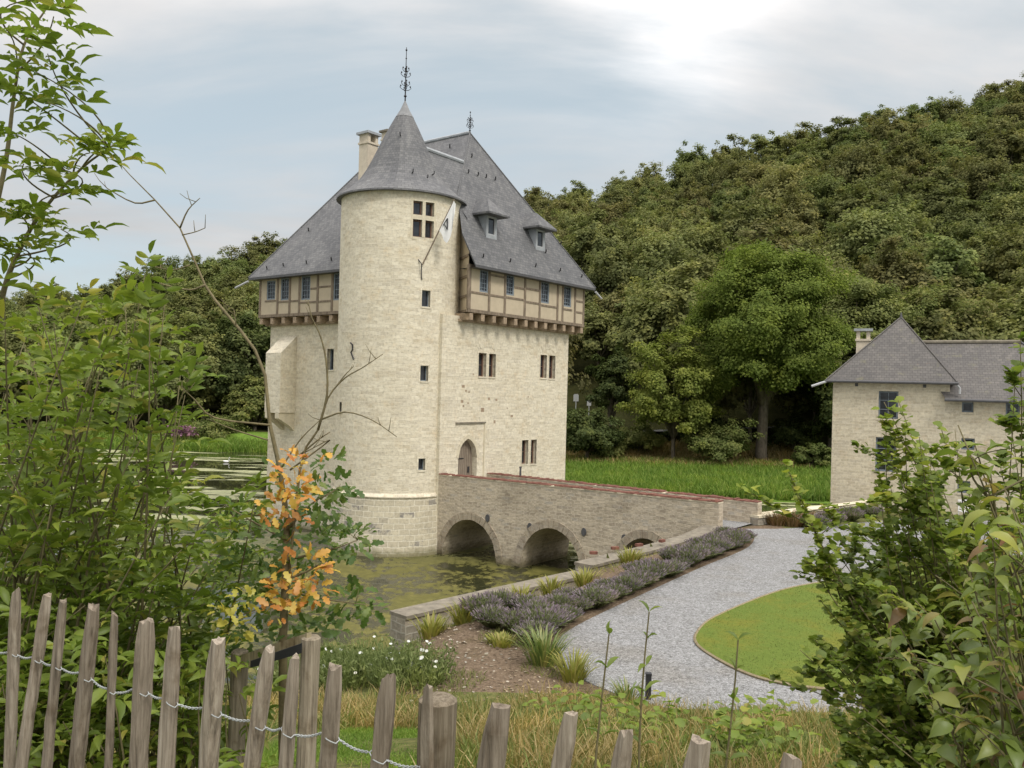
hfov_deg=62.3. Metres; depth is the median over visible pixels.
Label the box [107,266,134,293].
broadleaf tree
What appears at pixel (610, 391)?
hornbeam tree
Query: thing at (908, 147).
broadleaf tree
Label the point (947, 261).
broadleaf tree
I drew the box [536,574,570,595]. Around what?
herb clump
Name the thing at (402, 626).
moat wall
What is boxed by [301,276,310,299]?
window
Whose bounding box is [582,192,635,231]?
broadleaf tree
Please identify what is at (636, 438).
bush
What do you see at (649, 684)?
thin sapling
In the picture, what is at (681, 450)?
straw grass
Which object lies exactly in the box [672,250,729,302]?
broadleaf tree
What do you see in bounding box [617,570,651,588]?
lavender bush
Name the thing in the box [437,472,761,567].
stone bridge
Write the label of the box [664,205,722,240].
broadleaf tree
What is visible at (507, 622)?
lavender bush
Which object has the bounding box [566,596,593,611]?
lavender bush
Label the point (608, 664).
thin sapling
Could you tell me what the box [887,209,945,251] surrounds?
broadleaf tree
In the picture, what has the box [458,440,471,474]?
door
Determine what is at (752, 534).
lavender bush
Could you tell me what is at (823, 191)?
broadleaf tree
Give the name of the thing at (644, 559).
lavender bush
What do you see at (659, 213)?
broadleaf tree
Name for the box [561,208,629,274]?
broadleaf tree
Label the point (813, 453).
bush
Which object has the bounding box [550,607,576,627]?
lavender bush
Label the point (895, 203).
broadleaf tree
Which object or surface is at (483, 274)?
window
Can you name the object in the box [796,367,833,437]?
alder tree
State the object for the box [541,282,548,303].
window
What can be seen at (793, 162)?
broadleaf tree
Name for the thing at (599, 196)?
broadleaf tree
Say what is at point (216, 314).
broadleaf tree
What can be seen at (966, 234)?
broadleaf tree
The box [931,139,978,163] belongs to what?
broadleaf tree
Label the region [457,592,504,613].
lavender bush
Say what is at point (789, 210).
broadleaf tree
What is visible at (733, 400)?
broadleaf tree
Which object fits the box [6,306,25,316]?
broadleaf tree
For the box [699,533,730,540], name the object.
lavender bush
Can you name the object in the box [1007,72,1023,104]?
broadleaf tree
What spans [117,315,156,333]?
broadleaf tree
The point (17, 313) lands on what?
broadleaf tree
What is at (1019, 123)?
broadleaf tree
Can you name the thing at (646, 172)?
broadleaf tree
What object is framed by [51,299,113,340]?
broadleaf tree
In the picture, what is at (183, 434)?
flower clump
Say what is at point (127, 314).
broadleaf tree
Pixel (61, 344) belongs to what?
broadleaf tree
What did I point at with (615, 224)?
broadleaf tree
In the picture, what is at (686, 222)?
broadleaf tree
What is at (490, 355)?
window
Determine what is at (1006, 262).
broadleaf tree
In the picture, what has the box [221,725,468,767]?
mown grass
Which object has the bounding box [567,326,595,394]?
broadleaf tree
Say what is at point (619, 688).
iris clump
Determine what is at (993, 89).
broadleaf tree
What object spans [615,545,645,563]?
herb clump
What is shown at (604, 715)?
weed
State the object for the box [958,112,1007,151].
broadleaf tree
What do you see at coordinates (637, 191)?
broadleaf tree
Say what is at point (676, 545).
lavender bush
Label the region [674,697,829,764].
weed
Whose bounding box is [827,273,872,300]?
broadleaf tree
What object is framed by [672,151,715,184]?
broadleaf tree
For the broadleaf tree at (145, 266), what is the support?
on the ground at (472, 646)
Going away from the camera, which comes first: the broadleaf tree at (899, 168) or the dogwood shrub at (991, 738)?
the dogwood shrub at (991, 738)
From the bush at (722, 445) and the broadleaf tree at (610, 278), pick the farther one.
the broadleaf tree at (610, 278)
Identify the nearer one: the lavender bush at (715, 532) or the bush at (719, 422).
the lavender bush at (715, 532)
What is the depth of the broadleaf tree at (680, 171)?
208.17 m
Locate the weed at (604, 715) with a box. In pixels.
[553,692,686,749]
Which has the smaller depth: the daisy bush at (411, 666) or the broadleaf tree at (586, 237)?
the daisy bush at (411, 666)
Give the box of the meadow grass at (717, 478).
[565,454,830,501]
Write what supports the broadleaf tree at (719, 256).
on the ground at (472, 646)
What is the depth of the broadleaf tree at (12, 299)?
183.07 m
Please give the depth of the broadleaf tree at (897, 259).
117.81 m
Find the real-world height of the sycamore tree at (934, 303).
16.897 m
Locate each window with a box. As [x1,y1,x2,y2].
[267,280,275,299]
[281,278,288,299]
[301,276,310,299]
[330,349,333,369]
[333,273,339,299]
[413,201,420,214]
[413,220,420,236]
[418,459,422,469]
[420,366,425,380]
[422,291,428,306]
[425,221,431,237]
[426,203,431,215]
[478,353,482,376]
[479,270,487,292]
[489,354,492,376]
[506,275,513,295]
[522,440,524,463]
[531,440,533,463]
[540,355,543,377]
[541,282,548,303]
[549,356,551,378]
[564,286,570,306]
[875,437,895,471]
[878,391,897,418]
[957,481,969,492]
[961,438,974,449]
[962,402,972,411]
[1006,403,1019,418]
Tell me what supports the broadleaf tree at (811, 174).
on the ground at (472, 646)
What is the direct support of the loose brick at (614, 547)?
on the retaining wall at (600, 562)
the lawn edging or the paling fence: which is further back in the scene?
the lawn edging
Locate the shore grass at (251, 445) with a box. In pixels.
[43,430,267,452]
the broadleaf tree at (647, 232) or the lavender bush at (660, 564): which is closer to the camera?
the lavender bush at (660, 564)
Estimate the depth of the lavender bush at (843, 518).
34.51 m
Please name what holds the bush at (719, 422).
on the ground at (472, 646)
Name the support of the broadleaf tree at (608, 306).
on the ground at (472, 646)
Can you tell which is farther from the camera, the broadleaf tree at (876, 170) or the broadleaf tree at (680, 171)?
the broadleaf tree at (680, 171)
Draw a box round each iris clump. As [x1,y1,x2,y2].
[509,623,578,666]
[545,646,606,683]
[606,676,645,701]
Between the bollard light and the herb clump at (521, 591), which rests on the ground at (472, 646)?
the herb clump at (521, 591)
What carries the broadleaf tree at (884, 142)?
on the ground at (472, 646)
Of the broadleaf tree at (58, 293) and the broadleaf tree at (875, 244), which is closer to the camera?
the broadleaf tree at (875, 244)
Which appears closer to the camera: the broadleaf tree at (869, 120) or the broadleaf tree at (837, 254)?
the broadleaf tree at (837, 254)
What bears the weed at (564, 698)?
on the ground at (472, 646)
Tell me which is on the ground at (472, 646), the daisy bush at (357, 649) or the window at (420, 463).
the daisy bush at (357, 649)
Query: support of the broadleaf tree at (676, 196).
on the ground at (472, 646)
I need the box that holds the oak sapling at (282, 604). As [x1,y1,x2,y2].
[94,152,396,767]
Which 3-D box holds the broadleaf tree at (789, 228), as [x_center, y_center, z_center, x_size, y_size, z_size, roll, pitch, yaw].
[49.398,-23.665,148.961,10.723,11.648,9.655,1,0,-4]
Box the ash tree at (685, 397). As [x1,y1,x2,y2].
[613,325,729,458]
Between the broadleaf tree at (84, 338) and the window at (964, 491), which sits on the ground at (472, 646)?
the broadleaf tree at (84, 338)
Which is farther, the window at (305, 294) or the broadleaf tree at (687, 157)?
the broadleaf tree at (687, 157)
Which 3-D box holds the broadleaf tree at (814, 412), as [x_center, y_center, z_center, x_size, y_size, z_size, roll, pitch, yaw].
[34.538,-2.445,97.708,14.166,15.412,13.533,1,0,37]
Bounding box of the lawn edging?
[693,579,854,692]
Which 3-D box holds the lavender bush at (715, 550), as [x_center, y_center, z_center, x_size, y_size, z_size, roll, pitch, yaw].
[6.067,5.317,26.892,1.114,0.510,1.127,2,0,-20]
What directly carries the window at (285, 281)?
in the castle
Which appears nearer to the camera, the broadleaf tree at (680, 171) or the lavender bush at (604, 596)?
the lavender bush at (604, 596)
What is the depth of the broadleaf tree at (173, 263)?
192.98 m
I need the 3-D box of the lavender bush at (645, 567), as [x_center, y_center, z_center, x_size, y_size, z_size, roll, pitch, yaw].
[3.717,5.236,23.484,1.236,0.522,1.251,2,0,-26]
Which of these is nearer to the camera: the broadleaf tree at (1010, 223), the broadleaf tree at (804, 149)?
the broadleaf tree at (1010, 223)
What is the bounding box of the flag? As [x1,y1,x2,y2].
[418,199,455,279]
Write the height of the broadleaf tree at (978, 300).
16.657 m
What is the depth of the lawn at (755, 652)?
18.69 m
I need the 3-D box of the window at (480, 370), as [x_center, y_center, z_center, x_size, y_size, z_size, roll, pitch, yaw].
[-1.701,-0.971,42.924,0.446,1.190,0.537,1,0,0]
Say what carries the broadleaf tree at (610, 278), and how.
on the ground at (472, 646)
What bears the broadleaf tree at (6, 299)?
on the ground at (472, 646)
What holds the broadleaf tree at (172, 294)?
on the ground at (472, 646)
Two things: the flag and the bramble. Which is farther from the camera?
the flag
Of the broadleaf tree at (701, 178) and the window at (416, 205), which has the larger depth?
the broadleaf tree at (701, 178)
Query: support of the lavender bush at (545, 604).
on the ground at (472, 646)
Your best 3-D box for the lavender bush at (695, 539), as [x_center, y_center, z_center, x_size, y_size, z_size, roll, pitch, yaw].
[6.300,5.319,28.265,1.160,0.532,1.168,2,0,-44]
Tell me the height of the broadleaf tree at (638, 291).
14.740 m
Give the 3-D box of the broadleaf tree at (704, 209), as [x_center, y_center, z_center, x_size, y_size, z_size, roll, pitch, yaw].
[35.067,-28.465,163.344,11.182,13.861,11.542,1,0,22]
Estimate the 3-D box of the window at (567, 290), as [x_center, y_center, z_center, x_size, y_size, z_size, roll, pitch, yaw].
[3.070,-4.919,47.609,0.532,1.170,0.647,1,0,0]
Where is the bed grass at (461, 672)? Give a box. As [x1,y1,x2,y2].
[396,609,560,704]
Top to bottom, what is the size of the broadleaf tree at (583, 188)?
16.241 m
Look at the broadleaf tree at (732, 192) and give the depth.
175.34 m
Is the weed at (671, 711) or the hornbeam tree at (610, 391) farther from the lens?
the hornbeam tree at (610, 391)
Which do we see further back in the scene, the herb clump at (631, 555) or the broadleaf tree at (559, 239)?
the broadleaf tree at (559, 239)
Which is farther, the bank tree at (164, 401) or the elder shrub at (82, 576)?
the bank tree at (164, 401)
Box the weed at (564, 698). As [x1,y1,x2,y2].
[522,680,639,717]
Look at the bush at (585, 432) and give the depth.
82.40 m
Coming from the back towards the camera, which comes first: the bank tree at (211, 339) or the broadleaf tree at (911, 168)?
the broadleaf tree at (911, 168)
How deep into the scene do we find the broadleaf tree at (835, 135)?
208.08 m
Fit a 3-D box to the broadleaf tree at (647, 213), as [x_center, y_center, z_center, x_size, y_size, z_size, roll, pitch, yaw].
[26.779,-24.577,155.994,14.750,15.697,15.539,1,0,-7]
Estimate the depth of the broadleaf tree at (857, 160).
174.56 m
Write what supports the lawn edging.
on the lawn at (755, 652)
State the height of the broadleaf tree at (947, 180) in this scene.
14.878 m
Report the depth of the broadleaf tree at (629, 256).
146.57 m
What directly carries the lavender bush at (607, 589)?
on the ground at (472, 646)
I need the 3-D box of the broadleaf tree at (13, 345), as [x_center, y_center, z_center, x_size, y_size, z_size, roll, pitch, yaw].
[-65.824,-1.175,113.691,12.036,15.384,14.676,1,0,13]
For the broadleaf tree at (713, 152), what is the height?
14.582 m
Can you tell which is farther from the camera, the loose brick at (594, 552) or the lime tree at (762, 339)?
the lime tree at (762, 339)
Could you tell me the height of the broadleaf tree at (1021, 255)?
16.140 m
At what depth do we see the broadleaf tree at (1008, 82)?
227.79 m
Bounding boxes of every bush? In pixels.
[156,419,206,438]
[167,407,254,439]
[248,645,338,686]
[256,638,372,693]
[319,632,414,692]
[322,642,386,663]
[357,636,461,691]
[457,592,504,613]
[470,603,511,627]
[481,587,519,608]
[495,607,532,631]
[507,592,547,608]
[511,618,559,644]
[513,598,560,611]
[516,601,561,615]
[520,606,570,627]
[540,592,579,607]
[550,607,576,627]
[551,586,584,599]
[558,603,584,620]
[566,406,626,458]
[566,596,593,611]
[571,585,617,607]
[584,582,604,587]
[590,586,620,600]
[591,441,627,458]
[593,577,612,585]
[598,582,632,598]
[606,573,645,594]
[617,421,669,451]
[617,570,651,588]
[620,560,644,570]
[626,562,667,578]
[630,569,660,586]
[632,557,655,562]
[635,558,675,578]
[657,546,683,559]
[660,544,690,552]
[662,559,685,576]
[663,402,728,437]
[670,556,694,564]
[671,548,705,565]
[671,559,690,569]
[677,544,710,562]
[680,418,766,461]
[682,540,704,545]
[684,535,709,543]
[692,543,721,559]
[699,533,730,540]
[699,536,734,554]
[703,531,728,536]
[704,543,725,557]
[712,526,733,531]
[720,528,750,537]
[724,532,752,546]
[728,539,743,548]
[729,528,757,538]
[767,413,820,451]
[791,442,831,467]
[801,513,831,525]
[817,511,848,523]
[835,506,865,521]
[857,506,883,516]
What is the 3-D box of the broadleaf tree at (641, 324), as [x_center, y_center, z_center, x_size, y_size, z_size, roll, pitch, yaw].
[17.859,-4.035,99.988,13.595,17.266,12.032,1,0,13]
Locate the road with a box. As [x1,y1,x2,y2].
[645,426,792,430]
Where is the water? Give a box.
[0,438,825,683]
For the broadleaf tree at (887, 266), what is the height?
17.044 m
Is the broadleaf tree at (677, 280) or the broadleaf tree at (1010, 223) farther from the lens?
the broadleaf tree at (1010, 223)
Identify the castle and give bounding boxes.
[235,47,601,556]
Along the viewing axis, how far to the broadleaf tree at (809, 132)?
223.64 m
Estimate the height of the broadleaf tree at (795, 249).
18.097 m
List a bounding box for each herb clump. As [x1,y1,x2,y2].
[408,609,450,639]
[442,599,480,625]
[484,630,516,648]
[503,583,541,607]
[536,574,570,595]
[568,565,602,587]
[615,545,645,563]
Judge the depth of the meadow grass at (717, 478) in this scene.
70.36 m
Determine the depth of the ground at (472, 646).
18.60 m
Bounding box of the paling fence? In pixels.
[0,587,801,767]
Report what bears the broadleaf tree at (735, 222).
on the ground at (472, 646)
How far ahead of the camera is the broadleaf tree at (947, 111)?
214.89 m
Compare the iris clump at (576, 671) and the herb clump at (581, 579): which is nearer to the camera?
the iris clump at (576, 671)
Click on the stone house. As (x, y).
(950, 385)
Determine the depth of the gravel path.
19.01 m
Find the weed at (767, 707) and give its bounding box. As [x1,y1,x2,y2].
[690,689,812,742]
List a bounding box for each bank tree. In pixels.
[67,318,144,429]
[129,336,213,424]
[164,313,243,421]
[192,313,270,395]
[217,375,267,429]
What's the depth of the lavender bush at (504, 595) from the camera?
20.13 m
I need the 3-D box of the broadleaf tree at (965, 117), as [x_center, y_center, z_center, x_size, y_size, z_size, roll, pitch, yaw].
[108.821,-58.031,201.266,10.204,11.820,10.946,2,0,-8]
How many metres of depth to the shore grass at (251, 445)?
96.14 m
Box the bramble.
[0,619,298,767]
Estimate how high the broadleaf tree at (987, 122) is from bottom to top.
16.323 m
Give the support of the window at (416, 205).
in the castle
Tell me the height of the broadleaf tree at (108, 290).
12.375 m
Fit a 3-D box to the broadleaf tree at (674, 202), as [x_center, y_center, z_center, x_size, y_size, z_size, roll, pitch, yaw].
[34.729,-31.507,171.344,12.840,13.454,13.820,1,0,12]
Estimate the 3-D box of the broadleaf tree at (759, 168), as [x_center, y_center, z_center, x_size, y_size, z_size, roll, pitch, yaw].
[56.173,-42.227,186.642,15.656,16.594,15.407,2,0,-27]
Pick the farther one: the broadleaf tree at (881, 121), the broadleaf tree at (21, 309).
the broadleaf tree at (881, 121)
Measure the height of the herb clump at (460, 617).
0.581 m
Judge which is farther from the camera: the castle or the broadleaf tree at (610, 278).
the broadleaf tree at (610, 278)
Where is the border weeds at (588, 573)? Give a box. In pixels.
[403,544,681,642]
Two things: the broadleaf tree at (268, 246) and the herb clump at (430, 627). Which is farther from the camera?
the broadleaf tree at (268, 246)
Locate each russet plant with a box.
[762,510,793,525]
[775,509,803,526]
[792,507,821,524]
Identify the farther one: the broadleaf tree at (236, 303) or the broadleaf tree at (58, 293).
the broadleaf tree at (58, 293)
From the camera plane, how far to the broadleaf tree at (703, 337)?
103.96 m
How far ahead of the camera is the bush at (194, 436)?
101.19 m
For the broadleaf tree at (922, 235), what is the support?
on the ground at (472, 646)
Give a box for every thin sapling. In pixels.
[586,621,618,767]
[628,600,660,767]
[710,631,751,767]
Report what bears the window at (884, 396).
in the stone house
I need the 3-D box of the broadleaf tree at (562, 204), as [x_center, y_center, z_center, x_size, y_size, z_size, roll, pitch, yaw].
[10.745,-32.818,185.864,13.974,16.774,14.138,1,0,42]
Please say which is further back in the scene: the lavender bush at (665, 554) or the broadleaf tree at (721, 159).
the broadleaf tree at (721, 159)
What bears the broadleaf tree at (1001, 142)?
on the ground at (472, 646)
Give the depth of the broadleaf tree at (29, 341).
115.70 m
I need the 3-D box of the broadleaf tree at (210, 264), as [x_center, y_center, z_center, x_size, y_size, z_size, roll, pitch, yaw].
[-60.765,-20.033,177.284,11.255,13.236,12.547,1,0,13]
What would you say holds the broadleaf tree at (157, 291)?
on the ground at (472, 646)
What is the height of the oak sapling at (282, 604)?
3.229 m
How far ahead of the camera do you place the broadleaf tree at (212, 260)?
200.34 m
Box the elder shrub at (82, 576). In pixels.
[0,0,278,767]
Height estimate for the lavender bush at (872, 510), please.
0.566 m
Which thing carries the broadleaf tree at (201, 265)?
on the ground at (472, 646)
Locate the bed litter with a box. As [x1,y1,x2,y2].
[396,617,558,701]
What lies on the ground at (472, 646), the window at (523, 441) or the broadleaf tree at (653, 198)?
the broadleaf tree at (653, 198)
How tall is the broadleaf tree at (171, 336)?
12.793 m
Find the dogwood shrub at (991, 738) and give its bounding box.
[874,425,1023,767]
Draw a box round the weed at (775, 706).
[727,694,818,726]
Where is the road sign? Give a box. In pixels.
[573,394,578,408]
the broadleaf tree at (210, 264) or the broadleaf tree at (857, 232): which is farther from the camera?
the broadleaf tree at (210, 264)
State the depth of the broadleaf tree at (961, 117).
207.51 m
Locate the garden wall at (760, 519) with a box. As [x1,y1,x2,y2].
[750,500,882,525]
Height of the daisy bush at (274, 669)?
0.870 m
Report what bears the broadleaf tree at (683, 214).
on the ground at (472, 646)
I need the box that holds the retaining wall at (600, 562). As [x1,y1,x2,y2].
[574,524,722,572]
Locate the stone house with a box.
[811,312,1023,514]
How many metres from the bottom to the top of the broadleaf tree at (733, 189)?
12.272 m
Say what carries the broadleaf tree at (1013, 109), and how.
on the ground at (472, 646)
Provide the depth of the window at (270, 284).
47.75 m
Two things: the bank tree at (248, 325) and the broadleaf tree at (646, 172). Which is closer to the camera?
the bank tree at (248, 325)
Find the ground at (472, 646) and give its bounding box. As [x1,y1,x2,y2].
[0,198,1023,767]
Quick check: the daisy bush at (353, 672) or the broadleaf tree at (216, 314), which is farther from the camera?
the broadleaf tree at (216, 314)
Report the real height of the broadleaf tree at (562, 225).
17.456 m
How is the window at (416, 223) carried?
in the castle
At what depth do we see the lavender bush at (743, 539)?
29.12 m
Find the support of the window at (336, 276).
in the castle
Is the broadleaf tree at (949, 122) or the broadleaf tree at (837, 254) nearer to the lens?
the broadleaf tree at (837, 254)
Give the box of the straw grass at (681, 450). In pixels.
[565,438,815,468]
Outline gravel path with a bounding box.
[557,519,1023,712]
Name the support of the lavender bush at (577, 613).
on the ground at (472, 646)
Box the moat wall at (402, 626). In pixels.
[389,571,583,654]
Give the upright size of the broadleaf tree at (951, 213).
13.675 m
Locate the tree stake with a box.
[227,632,320,767]
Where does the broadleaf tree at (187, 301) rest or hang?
on the ground at (472, 646)
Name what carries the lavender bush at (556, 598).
on the ground at (472, 646)
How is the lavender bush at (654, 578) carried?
on the ground at (472, 646)
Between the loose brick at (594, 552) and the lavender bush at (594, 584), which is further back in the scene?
the loose brick at (594, 552)
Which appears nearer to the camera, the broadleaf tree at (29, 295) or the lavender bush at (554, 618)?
the lavender bush at (554, 618)
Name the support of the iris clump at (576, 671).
on the ground at (472, 646)
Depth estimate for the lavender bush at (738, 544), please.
28.67 m
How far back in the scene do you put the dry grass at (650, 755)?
8.80 m
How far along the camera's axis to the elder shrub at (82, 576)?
3.42 m
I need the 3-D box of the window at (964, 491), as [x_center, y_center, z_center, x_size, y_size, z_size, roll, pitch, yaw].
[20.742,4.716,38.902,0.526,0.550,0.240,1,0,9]
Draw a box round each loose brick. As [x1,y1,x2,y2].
[589,551,597,554]
[611,546,618,549]
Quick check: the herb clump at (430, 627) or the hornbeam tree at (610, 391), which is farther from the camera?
the hornbeam tree at (610, 391)
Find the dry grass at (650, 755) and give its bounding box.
[114,676,881,767]
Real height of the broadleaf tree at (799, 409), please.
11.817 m
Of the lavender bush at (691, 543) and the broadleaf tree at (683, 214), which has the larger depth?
the broadleaf tree at (683, 214)
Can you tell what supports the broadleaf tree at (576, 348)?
on the ground at (472, 646)
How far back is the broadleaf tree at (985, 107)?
207.24 m
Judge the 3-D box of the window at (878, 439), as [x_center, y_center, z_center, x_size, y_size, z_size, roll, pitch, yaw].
[17.745,3.335,40.179,0.877,1.610,0.392,1,0,3]
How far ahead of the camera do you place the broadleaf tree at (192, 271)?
168.50 m
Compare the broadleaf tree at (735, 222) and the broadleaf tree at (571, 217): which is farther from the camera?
the broadleaf tree at (571, 217)
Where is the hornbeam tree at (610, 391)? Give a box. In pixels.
[584,340,637,425]
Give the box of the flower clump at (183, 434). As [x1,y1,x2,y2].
[163,425,200,443]
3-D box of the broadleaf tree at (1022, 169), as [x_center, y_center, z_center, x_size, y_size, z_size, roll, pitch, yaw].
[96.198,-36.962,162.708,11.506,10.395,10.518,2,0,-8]
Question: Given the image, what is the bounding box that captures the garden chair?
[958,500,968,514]
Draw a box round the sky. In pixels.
[0,0,1023,298]
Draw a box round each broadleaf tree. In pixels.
[0,290,18,302]
[0,324,48,427]
[1,307,30,331]
[1,309,69,332]
[1,320,64,419]
[3,300,21,319]
[6,289,32,312]
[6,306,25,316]
[7,288,52,320]
[11,281,71,312]
[23,332,90,408]
[34,313,82,403]
[41,300,84,326]
[42,284,103,315]
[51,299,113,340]
[66,316,125,404]
[71,302,101,311]
[75,339,169,427]
[85,299,135,325]
[95,279,118,297]
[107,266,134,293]
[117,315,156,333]
[122,298,145,317]
[125,268,151,287]
[128,265,160,276]
[129,298,178,325]
[132,278,165,306]
[132,308,175,335]
[135,265,185,299]
[139,254,182,276]
[149,275,213,318]
[152,369,228,415]
[162,307,219,347]
[165,282,227,335]
[175,253,220,278]
[179,256,225,290]
[198,269,256,300]
[198,310,256,340]
[198,326,270,393]
[201,280,258,327]
[203,258,237,283]
[203,273,241,293]
[206,251,235,263]
[217,251,249,275]
[218,245,265,272]
[222,254,266,282]
[239,282,270,337]
[242,231,281,266]
[523,186,550,211]
[523,186,554,206]
[528,194,555,216]
[541,197,589,228]
[548,209,575,239]
[549,189,586,206]
[550,203,587,231]
[552,218,572,251]
[554,234,582,269]
[556,191,593,216]
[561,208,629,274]
[562,180,594,203]
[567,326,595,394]
[568,341,582,364]
[570,300,627,370]
[580,243,637,346]
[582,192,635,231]
[586,199,616,224]
[589,283,633,353]
[591,181,636,214]
[592,186,638,208]
[594,216,626,238]
[596,183,632,202]
[603,277,713,382]
[607,260,718,354]
[609,171,636,186]
[610,177,638,200]
[613,269,670,331]
[613,278,674,311]
[616,204,681,241]
[616,215,663,267]
[621,201,656,236]
[621,241,703,297]
[625,207,682,240]
[626,192,670,216]
[627,216,686,276]
[628,162,664,194]
[629,217,693,272]
[630,177,670,204]
[633,189,671,213]
[636,180,660,207]
[645,179,676,200]
[659,161,712,197]
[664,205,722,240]
[666,140,714,181]
[667,198,710,222]
[669,175,706,206]
[670,209,712,235]
[670,217,722,253]
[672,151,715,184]
[672,182,715,221]
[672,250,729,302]
[674,199,711,235]
[677,159,713,201]
[681,222,740,268]
[687,253,722,278]
[695,287,720,366]
[705,149,740,196]
[705,152,761,198]
[708,181,763,224]
[708,196,780,245]
[709,147,730,180]
[712,177,743,200]
[713,133,754,168]
[714,371,810,439]
[716,230,771,261]
[717,177,760,221]
[717,198,781,236]
[717,203,747,224]
[722,217,815,266]
[723,228,776,260]
[733,154,787,219]
[744,153,820,212]
[745,130,785,162]
[748,238,831,298]
[749,148,781,165]
[751,156,774,166]
[763,190,820,233]
[770,182,826,239]
[772,218,824,243]
[776,354,850,446]
[779,121,830,163]
[780,135,831,166]
[782,128,819,152]
[783,151,822,174]
[783,230,837,266]
[790,230,830,254]
[799,173,854,228]
[801,170,850,191]
[802,159,830,177]
[810,118,870,159]
[813,298,853,421]
[814,168,851,224]
[814,258,866,280]
[815,177,886,245]
[817,115,859,150]
[819,250,860,274]
[822,222,867,272]
[824,194,921,275]
[825,142,862,170]
[826,146,882,178]
[827,133,894,195]
[827,255,869,278]
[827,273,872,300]
[828,124,882,158]
[849,325,884,354]
[851,164,892,190]
[851,225,910,273]
[852,104,889,128]
[854,235,943,302]
[856,114,889,138]
[858,165,908,198]
[861,245,934,286]
[862,181,910,208]
[866,108,919,148]
[868,117,899,137]
[871,129,909,158]
[871,194,938,233]
[873,196,938,240]
[879,130,916,163]
[883,131,932,179]
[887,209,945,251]
[890,166,905,183]
[893,148,954,197]
[895,106,918,121]
[896,166,969,238]
[899,96,942,125]
[901,177,968,222]
[904,112,949,140]
[906,230,974,274]
[906,276,1010,321]
[907,231,992,298]
[909,286,997,339]
[916,118,956,159]
[917,121,978,158]
[917,143,995,173]
[926,195,1000,243]
[930,91,970,125]
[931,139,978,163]
[934,275,981,299]
[937,217,995,251]
[939,153,983,195]
[946,106,980,125]
[952,144,1022,212]
[953,115,991,132]
[957,117,997,132]
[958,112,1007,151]
[958,223,1016,298]
[959,282,1021,304]
[960,288,1023,342]
[963,220,1023,292]
[966,96,1012,119]
[967,80,1020,116]
[970,117,1012,162]
[974,114,1023,175]
[974,170,1023,221]
[974,280,1023,326]
[981,182,1023,231]
[983,88,1023,130]
[984,206,1023,239]
[986,249,1023,298]
[1000,220,1023,230]
[1001,266,1023,309]
[1002,79,1023,91]
[1002,163,1023,176]
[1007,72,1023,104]
[1009,163,1023,189]
[1013,121,1023,130]
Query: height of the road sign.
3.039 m
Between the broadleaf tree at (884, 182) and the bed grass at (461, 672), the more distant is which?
the broadleaf tree at (884, 182)
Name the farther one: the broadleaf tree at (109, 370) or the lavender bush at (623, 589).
the broadleaf tree at (109, 370)
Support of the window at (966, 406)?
in the stone house
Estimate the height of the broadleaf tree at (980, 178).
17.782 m
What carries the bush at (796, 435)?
on the ground at (472, 646)
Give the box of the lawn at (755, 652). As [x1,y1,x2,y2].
[696,563,1009,687]
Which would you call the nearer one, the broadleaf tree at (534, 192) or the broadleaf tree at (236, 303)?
the broadleaf tree at (236, 303)
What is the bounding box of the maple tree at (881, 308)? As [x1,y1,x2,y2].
[808,272,929,359]
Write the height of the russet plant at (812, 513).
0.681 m
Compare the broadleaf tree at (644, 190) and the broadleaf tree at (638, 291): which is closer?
the broadleaf tree at (638, 291)
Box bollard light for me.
[645,672,651,699]
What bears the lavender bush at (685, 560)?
on the ground at (472, 646)
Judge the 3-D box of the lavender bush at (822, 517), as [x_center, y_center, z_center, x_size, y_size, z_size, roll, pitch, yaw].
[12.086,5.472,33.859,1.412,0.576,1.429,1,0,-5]
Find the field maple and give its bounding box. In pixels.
[736,331,1023,767]
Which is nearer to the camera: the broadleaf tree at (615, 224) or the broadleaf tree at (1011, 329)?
the broadleaf tree at (1011, 329)
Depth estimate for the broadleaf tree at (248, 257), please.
190.18 m
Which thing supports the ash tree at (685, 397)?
on the ground at (472, 646)
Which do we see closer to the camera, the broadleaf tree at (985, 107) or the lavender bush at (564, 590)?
the lavender bush at (564, 590)
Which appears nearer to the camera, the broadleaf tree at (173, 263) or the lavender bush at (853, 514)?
the lavender bush at (853, 514)
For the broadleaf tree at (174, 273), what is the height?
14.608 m
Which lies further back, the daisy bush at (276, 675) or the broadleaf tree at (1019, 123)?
the broadleaf tree at (1019, 123)
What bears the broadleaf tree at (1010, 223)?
on the ground at (472, 646)
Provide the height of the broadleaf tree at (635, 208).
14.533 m
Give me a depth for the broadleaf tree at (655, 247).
131.58 m
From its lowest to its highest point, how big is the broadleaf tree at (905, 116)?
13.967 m
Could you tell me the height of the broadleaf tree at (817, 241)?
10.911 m
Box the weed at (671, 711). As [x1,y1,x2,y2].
[595,688,689,732]
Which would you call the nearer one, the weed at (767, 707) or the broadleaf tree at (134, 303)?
the weed at (767, 707)
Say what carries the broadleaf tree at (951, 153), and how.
on the ground at (472, 646)
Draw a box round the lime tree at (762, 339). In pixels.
[681,239,865,459]
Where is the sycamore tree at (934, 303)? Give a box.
[888,281,1002,339]

